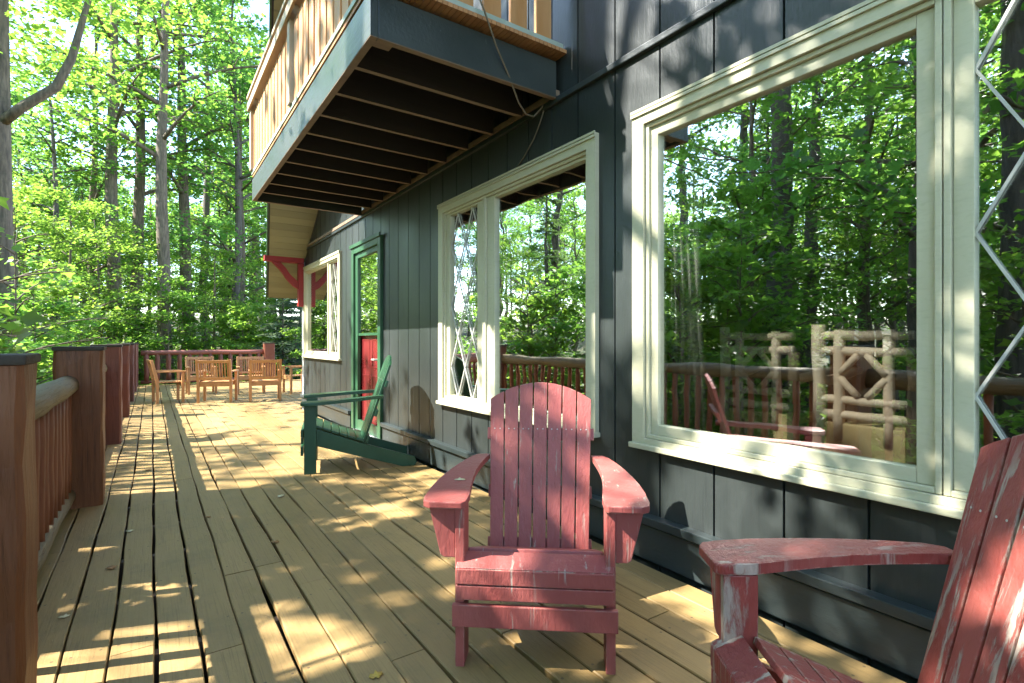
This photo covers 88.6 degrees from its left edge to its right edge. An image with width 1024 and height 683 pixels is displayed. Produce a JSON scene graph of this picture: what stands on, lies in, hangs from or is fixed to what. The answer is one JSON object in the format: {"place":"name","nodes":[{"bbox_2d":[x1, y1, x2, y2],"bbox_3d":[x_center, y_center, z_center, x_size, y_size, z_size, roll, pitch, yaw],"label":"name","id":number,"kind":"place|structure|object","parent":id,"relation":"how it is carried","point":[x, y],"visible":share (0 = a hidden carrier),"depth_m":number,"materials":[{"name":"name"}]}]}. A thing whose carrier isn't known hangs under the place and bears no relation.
{"place":"outdoors","nodes":[
{"label":"outdoors","id":0,"kind":"place"},
{"bbox_2d":[9,0,298,317],"label":"sky","id":1,"kind":"structure","parent":0,"point":[258,6],"materials":[{"name":"white"}]},
{"bbox_2d":[42,314,304,682],"bbox_3d":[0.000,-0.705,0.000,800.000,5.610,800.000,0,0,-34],"label":"forest floor","id":2,"kind":"structure","parent":0,"point":[271,608],"depth_m":3.78,"materials":[{"name":"brown soil"}]},
{"bbox_2d":[0,244,24,352],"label":"sapling","id":3,"kind":"object","parent":2,"relation":"on","point":[16,248],"visible":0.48,"depth_m":6.63,"materials":[{"name":"green plant"}]},
{"bbox_2d":[10,61,31,96],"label":"tall tree","id":4,"kind":"object","parent":2,"relation":"on","point":[20,69],"visible":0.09,"depth_m":28.99,"materials":[{"name":"green plant"}]},
{"bbox_2d":[7,346,52,361],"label":"sapling","id":5,"kind":"object","parent":2,"relation":"on","point":[13,348],"visible":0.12,"depth_m":7.02,"materials":[{"name":"green plant"}]},
{"bbox_2d":[19,324,51,381],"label":"sapling","id":6,"kind":"object","parent":2,"relation":"on","point":[40,362],"visible":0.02,"depth_m":14.31,"materials":[{"name":"green plant"}]},
{"bbox_2d":[0,197,74,352],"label":"sapling","id":7,"kind":"object","parent":2,"relation":"on","point":[28,319],"visible":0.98,"depth_m":3.66,"materials":[{"name":"green plant"}]},
{"bbox_2d":[0,284,75,384],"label":"sapling","id":8,"kind":"object","parent":2,"relation":"on","point":[41,339],"visible":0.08,"depth_m":11.28,"materials":[{"name":"green plant"}]},
{"bbox_2d":[0,227,107,357],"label":"sapling","id":9,"kind":"object","parent":2,"relation":"on","point":[69,274],"visible":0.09,"depth_m":6.97,"materials":[{"name":"green plant"}]},
{"bbox_2d":[25,303,82,372],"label":"sapling","id":10,"kind":"object","parent":2,"relation":"on","point":[47,323],"visible":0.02,"depth_m":19.72,"materials":[{"name":"green plant"}]},
{"bbox_2d":[0,280,111,385],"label":"sapling","id":11,"kind":"object","parent":2,"relation":"on","point":[58,308],"visible":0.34,"depth_m":10.30,"materials":[{"name":"green plant"}]},
{"bbox_2d":[12,136,102,294],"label":"maple tree","id":12,"kind":"object","parent":2,"relation":"on","point":[47,173],"visible":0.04,"depth_m":26.71,"materials":[{"name":"green plant"}]},
{"bbox_2d":[0,227,123,384],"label":"sapling","id":13,"kind":"object","parent":2,"relation":"on","point":[26,341],"visible":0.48,"depth_m":9.65,"materials":[{"name":"green plant"}]},
{"bbox_2d":[12,178,128,376],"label":"maple tree","id":14,"kind":"object","parent":2,"relation":"on","point":[49,203],"visible":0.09,"depth_m":20.96,"materials":[{"name":"green plant"}]},
{"bbox_2d":[11,83,132,284],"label":"maple tree","id":15,"kind":"object","parent":2,"relation":"on","point":[15,99],"visible":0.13,"depth_m":25.89,"materials":[{"name":"green plant"}]},
{"bbox_2d":[17,278,138,379],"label":"sapling","id":16,"kind":"object","parent":2,"relation":"on","point":[57,294],"visible":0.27,"depth_m":13.14,"materials":[{"name":"green plant"}]},
{"bbox_2d":[13,181,144,376],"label":"maple tree","id":17,"kind":"object","parent":2,"relation":"on","point":[20,197],"visible":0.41,"depth_m":15.12,"materials":[{"name":"green plant"}]},
{"bbox_2d":[10,51,151,370],"bbox_3d":[-16.718,-4.138,19.465,5.344,12.412,5.031,0,0,22],"label":"tall tree","id":18,"kind":"object","parent":2,"relation":"on","point":[48,177],"visible":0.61,"depth_m":19.07,"materials":[{"name":"green plant"}]},
{"bbox_2d":[12,140,156,344],"bbox_3d":[-18.904,-2.880,20.578,9.002,9.905,8.394,0,0,-38],"label":"maple tree","id":19,"kind":"object","parent":2,"relation":"on","point":[64,155],"visible":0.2,"depth_m":20.66,"materials":[{"name":"green plant"}]},
{"bbox_2d":[14,196,154,324],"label":"maple tree","id":20,"kind":"object","parent":2,"relation":"on","point":[76,245],"visible":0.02,"depth_m":26.63,"materials":[{"name":"green plant"}]},
{"bbox_2d":[21,162,156,345],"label":"maple tree","id":21,"kind":"object","parent":2,"relation":"on","point":[121,203],"visible":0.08,"depth_m":26.83,"materials":[{"name":"green plant"}]},
{"bbox_2d":[27,186,154,290],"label":"maple tree","id":22,"kind":"object","parent":2,"relation":"on","point":[88,195],"visible":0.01,"depth_m":39.86,"materials":[{"name":"green plant"}]},
{"bbox_2d":[58,142,125,335],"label":"hemlock tree","id":23,"kind":"object","parent":2,"relation":"on","point":[98,199],"visible":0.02,"depth_m":28.02,"materials":[{"name":"green plant"}]},
{"bbox_2d":[13,183,175,373],"bbox_3d":[-14.405,-1.419,16.989,5.850,6.903,6.273,0,0,-38],"label":"maple tree","id":24,"kind":"object","parent":2,"relation":"on","point":[82,207],"visible":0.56,"depth_m":16.87,"materials":[{"name":"green plant"}]},
{"bbox_2d":[12,149,177,329],"bbox_3d":[-25.658,-4.941,30.984,10.420,12.296,11.175,0,0,7],"label":"maple tree","id":25,"kind":"object","parent":2,"relation":"on","point":[88,194],"visible":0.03,"depth_m":31.18,"materials":[{"name":"green plant"}]},
{"bbox_2d":[64,295,147,368],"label":"sapling","id":26,"kind":"object","parent":2,"relation":"on","point":[111,325],"visible":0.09,"depth_m":20.76,"materials":[{"name":"green plant"}]},
{"bbox_2d":[18,217,194,371],"bbox_3d":[-14.911,-1.235,19.088,5.904,6.497,5.506,0,0,-31],"label":"maple tree","id":27,"kind":"object","parent":2,"relation":"on","point":[63,258],"visible":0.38,"depth_m":18.92,"materials":[{"name":"green plant"}]},
{"bbox_2d":[76,296,155,365],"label":"sapling","id":28,"kind":"object","parent":2,"relation":"on","point":[118,328],"visible":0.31,"depth_m":19.16,"materials":[{"name":"green plant"}]},
{"bbox_2d":[9,0,230,339],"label":"maple tree","id":29,"kind":"object","parent":2,"relation":"on","point":[20,144],"visible":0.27,"depth_m":21.60,"materials":[{"name":"green plant"}]},
{"bbox_2d":[10,0,232,382],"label":"tall tree","id":30,"kind":"object","parent":2,"relation":"on","point":[140,193],"visible":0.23,"depth_m":22.59,"materials":[{"name":"green plant"}]},
{"bbox_2d":[10,0,245,342],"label":"tall tree","id":31,"kind":"object","parent":2,"relation":"on","point":[111,190],"visible":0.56,"depth_m":20.21,"materials":[{"name":"green plant"}]},
{"bbox_2d":[103,320,156,380],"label":"sapling","id":32,"kind":"object","parent":2,"relation":"on","point":[130,333],"visible":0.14,"depth_m":20.87,"materials":[{"name":"green plant"}]},
{"bbox_2d":[85,184,178,316],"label":"maple tree","id":33,"kind":"object","parent":2,"relation":"on","point":[126,212],"visible":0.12,"depth_m":32.49,"materials":[{"name":"green plant"}]},
{"bbox_2d":[0,0,268,345],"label":"maple tree","id":34,"kind":"object","parent":2,"relation":"on","point":[9,114],"visible":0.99,"depth_m":11.02,"materials":[{"name":"green plant"}]},
{"bbox_2d":[18,0,268,383],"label":"tall tree","id":35,"kind":"object","parent":2,"relation":"on","point":[164,117],"visible":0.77,"depth_m":19.22,"materials":[{"name":"green plant"}]},
{"bbox_2d":[78,198,227,346],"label":"maple tree","id":36,"kind":"object","parent":2,"relation":"on","point":[148,208],"visible":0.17,"depth_m":25.81,"materials":[{"name":"green plant"}]},
{"bbox_2d":[120,170,198,311],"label":"maple tree","id":37,"kind":"object","parent":2,"relation":"on","point":[149,196],"visible":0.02,"depth_m":44.96,"materials":[{"name":"green plant"}]},
{"bbox_2d":[101,275,220,383],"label":"sapling","id":38,"kind":"object","parent":2,"relation":"on","point":[178,295],"visible":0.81,"depth_m":18.28,"materials":[{"name":"green plant"}]},
{"bbox_2d":[37,384,294,682],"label":"deck frame","id":39,"kind":"object","parent":2,"relation":"on","point":[156,664],"depth_m":3.14,"materials":[{"name":"brown wood"}]},
{"bbox_2d":[37,379,905,682],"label":"deck","id":40,"kind":"structure","parent":39,"relation":"on","point":[355,575],"depth_m":2.70,"materials":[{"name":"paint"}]},
{"bbox_2d":[0,343,137,682],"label":"deck railing","id":41,"kind":"object","parent":40,"relation":"on","point":[60,430],"visible":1,"depth_m":2.87,"materials":[{"name":"brown wood"}]},
{"bbox_2d":[146,359,185,403],"bbox_3d":[-7.153,0.810,10.857,0.619,0.880,0.630,0,0,-41],"label":"patio armchair","id":42,"kind":"object","parent":40,"relation":"on","point":[153,371],"visible":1,"depth_m":10.80,"materials":[{"name":"brown wood"}]},
{"bbox_2d":[185,356,217,394],"bbox_3d":[-7.511,0.810,12.685,0.630,0.880,0.619,0,0,-37],"label":"patio armchair","id":43,"kind":"object","parent":40,"relation":"on","point":[188,377],"visible":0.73,"depth_m":12.66,"materials":[{"name":"brown wood"}]},
{"bbox_2d":[137,343,274,385],"bbox_3d":[-9.134,0.644,15.623,3.811,1.212,0.316,0,0,-34],"label":"deck railing","id":44,"kind":"object","parent":40,"relation":"on","point":[268,351],"visible":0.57,"depth_m":15.49,"materials":[{"name":"brown wood"}]},
{"bbox_2d":[195,360,238,402],"bbox_3d":[-6.115,0.810,10.892,0.670,0.880,0.619,0,0,-15],"label":"patio armchair","id":45,"kind":"object","parent":40,"relation":"on","point":[211,381],"visible":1,"depth_m":10.69,"materials":[{"name":"brown wood"}]},
{"bbox_2d":[236,356,264,393],"bbox_3d":[-6.346,0.810,12.757,0.630,0.880,0.619,0,0,-29],"label":"patio armchair","id":46,"kind":"object","parent":40,"relation":"on","point":[243,377],"visible":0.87,"depth_m":12.85,"materials":[{"name":"brown wood"}]},
{"bbox_2d":[248,359,281,401],"bbox_3d":[-5.234,0.810,11.132,0.630,0.880,0.619,0,0,-28],"label":"patio armchair","id":47,"kind":"object","parent":40,"relation":"on","point":[265,380],"visible":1,"depth_m":10.95,"materials":[{"name":"brown wood"}]},
{"bbox_2d":[282,365,301,393],"bbox_3d":[-5.251,0.810,12.891,0.619,0.880,0.630,0,0,-40],"label":"patio armchair","id":48,"kind":"object","parent":40,"relation":"on","point":[288,377],"visible":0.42,"depth_m":12.90,"materials":[{"name":"brown wood"}]},
{"bbox_2d":[300,355,416,474],"bbox_3d":[-1.571,0.695,5.394,1.088,1.110,0.935,0,0,-19],"label":"adirondack chair","id":49,"kind":"object","parent":40,"relation":"on","point":[316,432],"visible":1,"depth_m":5.15,"materials":[{"name":"green paint"}]},
{"bbox_2d":[369,670,383,678],"bbox_3d":[-0.507,1.243,1.961,0.047,0.005,0.048,0,0,17],"label":"fallen leaf","id":50,"kind":"object","parent":40,"relation":"on","point":[376,674],"visible":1,"depth_m":1.96,"materials":[{"name":"yellow plant"}]},
{"bbox_2d":[423,382,649,674],"bbox_3d":[0.126,0.731,2.471,0.874,1.037,1.017,0,0,5],"label":"adirondack chair","id":51,"kind":"object","parent":40,"relation":"on","point":[553,567],"visible":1,"depth_m":2.09,"materials":[{"name":"red paint"}]},
{"bbox_2d":[699,434,1023,682],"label":"adirondack chair","id":52,"kind":"object","parent":40,"relation":"on","point":[977,634],"visible":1,"depth_m":1.33,"materials":[{"name":"red paint"}]},
{"bbox_2d":[139,335,192,376],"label":"sapling","id":53,"kind":"object","parent":2,"relation":"on","point":[154,356],"visible":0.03,"depth_m":22.20,"materials":[{"name":"green plant"}]},
{"bbox_2d":[79,0,255,371],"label":"tall tree","id":54,"kind":"object","parent":2,"relation":"on","point":[183,196],"visible":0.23,"depth_m":23.55,"materials":[{"name":"green plant"}]},
{"bbox_2d":[42,336,294,385],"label":"undergrowth","id":55,"kind":"object","parent":2,"relation":"on","point":[139,383],"visible":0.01,"depth_m":20.18,"materials":[{"name":"green plant"}]},
{"bbox_2d":[128,286,209,370],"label":"sapling","id":56,"kind":"object","parent":2,"relation":"on","point":[184,323],"visible":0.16,"depth_m":21.82,"materials":[{"name":"green plant"}]},
{"bbox_2d":[124,188,218,330],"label":"maple tree","id":57,"kind":"object","parent":2,"relation":"on","point":[196,206],"visible":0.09,"depth_m":43.22,"materials":[{"name":"green plant"}]},
{"bbox_2d":[105,162,252,307],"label":"maple tree","id":58,"kind":"object","parent":2,"relation":"on","point":[173,200],"visible":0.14,"depth_m":29.54,"materials":[{"name":"green plant"}]},
{"bbox_2d":[130,203,245,313],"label":"maple tree","id":59,"kind":"object","parent":2,"relation":"on","point":[176,249],"visible":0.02,"depth_m":51.61,"materials":[{"name":"green plant"}]},
{"bbox_2d":[118,0,265,366],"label":"tall tree","id":60,"kind":"object","parent":2,"relation":"on","point":[206,209],"visible":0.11,"depth_m":27.86,"materials":[{"name":"green plant"}]},
{"bbox_2d":[118,44,266,359],"bbox_3d":[-12.178,-5.609,23.832,10.122,15.270,8.979,0,0,35],"label":"maple tree","id":61,"kind":"object","parent":2,"relation":"on","point":[208,187],"visible":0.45,"depth_m":22.89,"materials":[{"name":"green plant"}]},
{"bbox_2d":[102,166,288,348],"bbox_3d":[-16.440,-3.849,30.075,10.519,11.574,9.809,0,0,0],"label":"maple tree","id":62,"kind":"object","parent":2,"relation":"on","point":[225,205],"visible":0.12,"depth_m":28.98,"materials":[{"name":"green plant"}]},
{"bbox_2d":[149,51,264,355],"bbox_3d":[-17.086,-8.343,32.788,8.888,19.933,9.441,0,0,39],"label":"tall tree","id":63,"kind":"object","parent":2,"relation":"on","point":[212,87],"visible":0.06,"depth_m":32.25,"materials":[{"name":"green plant"}]},
{"bbox_2d":[173,282,244,367],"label":"maple tree","id":64,"kind":"object","parent":2,"relation":"on","point":[208,287],"visible":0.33,"depth_m":22.47,"materials":[{"name":"green plant"}]},
{"bbox_2d":[150,0,268,375],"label":"tall tree","id":65,"kind":"object","parent":2,"relation":"on","point":[238,179],"visible":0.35,"depth_m":23.34,"materials":[{"name":"green plant"}]},
{"bbox_2d":[152,244,276,364],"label":"maple tree","id":66,"kind":"object","parent":2,"relation":"on","point":[221,281],"visible":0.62,"depth_m":21.05,"materials":[{"name":"green plant"}]},
{"bbox_2d":[171,201,265,348],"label":"maple tree","id":67,"kind":"object","parent":2,"relation":"on","point":[215,231],"visible":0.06,"depth_m":37.72,"materials":[{"name":"green plant"}]},
{"bbox_2d":[188,74,250,192],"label":"tall tree","id":68,"kind":"object","parent":2,"relation":"on","point":[232,144],"visible":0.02,"depth_m":39.63,"materials":[{"name":"green plant"}]},
{"bbox_2d":[176,155,263,367],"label":"hemlock tree","id":69,"kind":"object","parent":2,"relation":"on","point":[230,247],"visible":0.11,"depth_m":29.16,"materials":[{"name":"green plant"}]},
{"bbox_2d":[176,182,265,303],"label":"maple tree","id":70,"kind":"object","parent":2,"relation":"on","point":[234,249],"visible":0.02,"depth_m":47.23,"materials":[{"name":"green plant"}]},
{"bbox_2d":[187,297,264,375],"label":"sapling","id":71,"kind":"object","parent":2,"relation":"on","point":[238,303],"visible":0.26,"depth_m":20.68,"materials":[{"name":"green plant"}]},
{"bbox_2d":[192,18,268,355],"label":"tall tree","id":72,"kind":"object","parent":2,"relation":"on","point":[259,43],"visible":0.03,"depth_m":32.94,"materials":[{"name":"green plant"}]},
{"bbox_2d":[176,214,289,356],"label":"maple tree","id":73,"kind":"object","parent":2,"relation":"on","point":[224,225],"visible":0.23,"depth_m":25.39,"materials":[{"name":"green plant"}]},
{"bbox_2d":[178,177,298,325],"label":"maple tree","id":74,"kind":"object","parent":2,"relation":"on","point":[256,211],"visible":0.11,"depth_m":28.63,"materials":[{"name":"green plant"}]},
{"bbox_2d":[211,111,265,286],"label":"tall tree","id":75,"kind":"object","parent":2,"relation":"on","point":[247,212],"depth_m":45.12,"materials":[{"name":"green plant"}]},
{"bbox_2d":[214,113,264,324],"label":"tall tree","id":76,"kind":"object","parent":2,"relation":"on","point":[259,245],"visible":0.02,"depth_m":49.33,"materials":[{"name":"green plant"}]},
{"bbox_2d":[198,202,289,300],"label":"maple tree","id":77,"kind":"object","parent":2,"relation":"on","point":[263,240],"depth_m":53.85,"materials":[{"name":"green plant"}]},
{"bbox_2d":[203,309,286,376],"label":"sapling","id":78,"kind":"object","parent":2,"relation":"on","point":[236,327],"visible":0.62,"depth_m":19.61,"materials":[{"name":"green plant"}]},
{"bbox_2d":[206,301,287,380],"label":"sapling","id":79,"kind":"object","parent":2,"relation":"on","point":[257,309],"visible":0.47,"depth_m":20.18,"materials":[{"name":"green plant"}]},
{"bbox_2d":[244,293,289,373],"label":"spruce tree","id":80,"kind":"object","parent":2,"relation":"on","point":[267,325],"visible":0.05,"depth_m":24.81,"materials":[{"name":"green plant"}]},
{"bbox_2d":[236,298,301,379],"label":"spruce tree","id":81,"kind":"object","parent":2,"relation":"on","point":[283,303],"visible":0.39,"depth_m":19.73,"materials":[{"name":"green plant"}]},
{"bbox_2d":[239,294,301,361],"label":"sapling","id":82,"kind":"object","parent":2,"relation":"on","point":[270,300],"visible":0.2,"depth_m":23.07,"materials":[{"name":"green plant"}]},
{"bbox_2d":[267,324,301,379],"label":"sapling","id":83,"kind":"object","parent":2,"relation":"on","point":[292,337],"visible":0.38,"depth_m":19.47,"materials":[{"name":"green plant"}]},
{"bbox_2d":[274,299,301,370],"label":"spruce tree","id":84,"kind":"object","parent":2,"relation":"on","point":[289,360],"visible":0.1,"depth_m":22.62,"materials":[{"name":"green plant"}]},
{"bbox_2d":[247,0,1023,682],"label":"house","id":85,"kind":"structure","parent":2,"relation":"on","point":[467,202],"depth_m":3.60,"materials":[{"name":"paint"}]},
{"bbox_2d":[302,250,341,360],"bbox_3d":[-3.221,-0.542,8.874,0.115,1.668,2.324,0,0,-34],"label":"window","id":86,"kind":"structure","parent":85,"relation":"in","point":[322,309],"depth_m":8.81,"materials":[{"name":"beige paint"}]},
{"bbox_2d":[349,232,382,438],"bbox_3d":[-1.911,-0.040,6.977,0.220,2.620,1.190,0,0,-34],"label":"door","id":87,"kind":"structure","parent":85,"relation":"in","point":[366,254],"depth_m":7.04,"materials":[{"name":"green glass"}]},
{"bbox_2d":[436,130,599,437],"bbox_3d":[-0.070,-0.365,4.279,0.115,1.953,2.247,0,0,-34],"label":"window","id":88,"kind":"structure","parent":85,"relation":"in","point":[518,250],"depth_m":4.08,"materials":[{"name":"beige paint"}]},
{"bbox_2d":[669,125,706,430],"bbox_3d":[1.034,-0.125,3.060,0.053,2.250,0.283,0,0,-34],"label":"curtain","id":89,"kind":"object","parent":85,"relation":"hanging from","point":[687,392],"visible":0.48,"depth_m":3.07,"materials":[{"name":"fabric"}]},
{"bbox_2d":[718,327,833,445],"bbox_3d":[1.659,0.510,3.297,0.506,1.203,0.514,0,0,-34],"label":"log chair","id":90,"kind":"object","parent":85,"relation":"on","point":[775,420],"visible":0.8,"depth_m":3.16,"materials":[{"name":"beige wood"}]},
{"bbox_2d":[628,0,1023,519],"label":"window","id":91,"kind":"structure","parent":85,"relation":"in","point":[949,62],"depth_m":1.96,"materials":[{"name":"beige paint"}]},
{"bbox_2d":[811,324,916,464],"bbox_3d":[1.930,0.511,2.741,0.501,1.202,0.505,0,0,-34],"label":"log chair","id":92,"kind":"object","parent":85,"relation":"on","point":[888,434],"visible":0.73,"depth_m":2.62,"materials":[{"name":"beige wood"}]}
]}

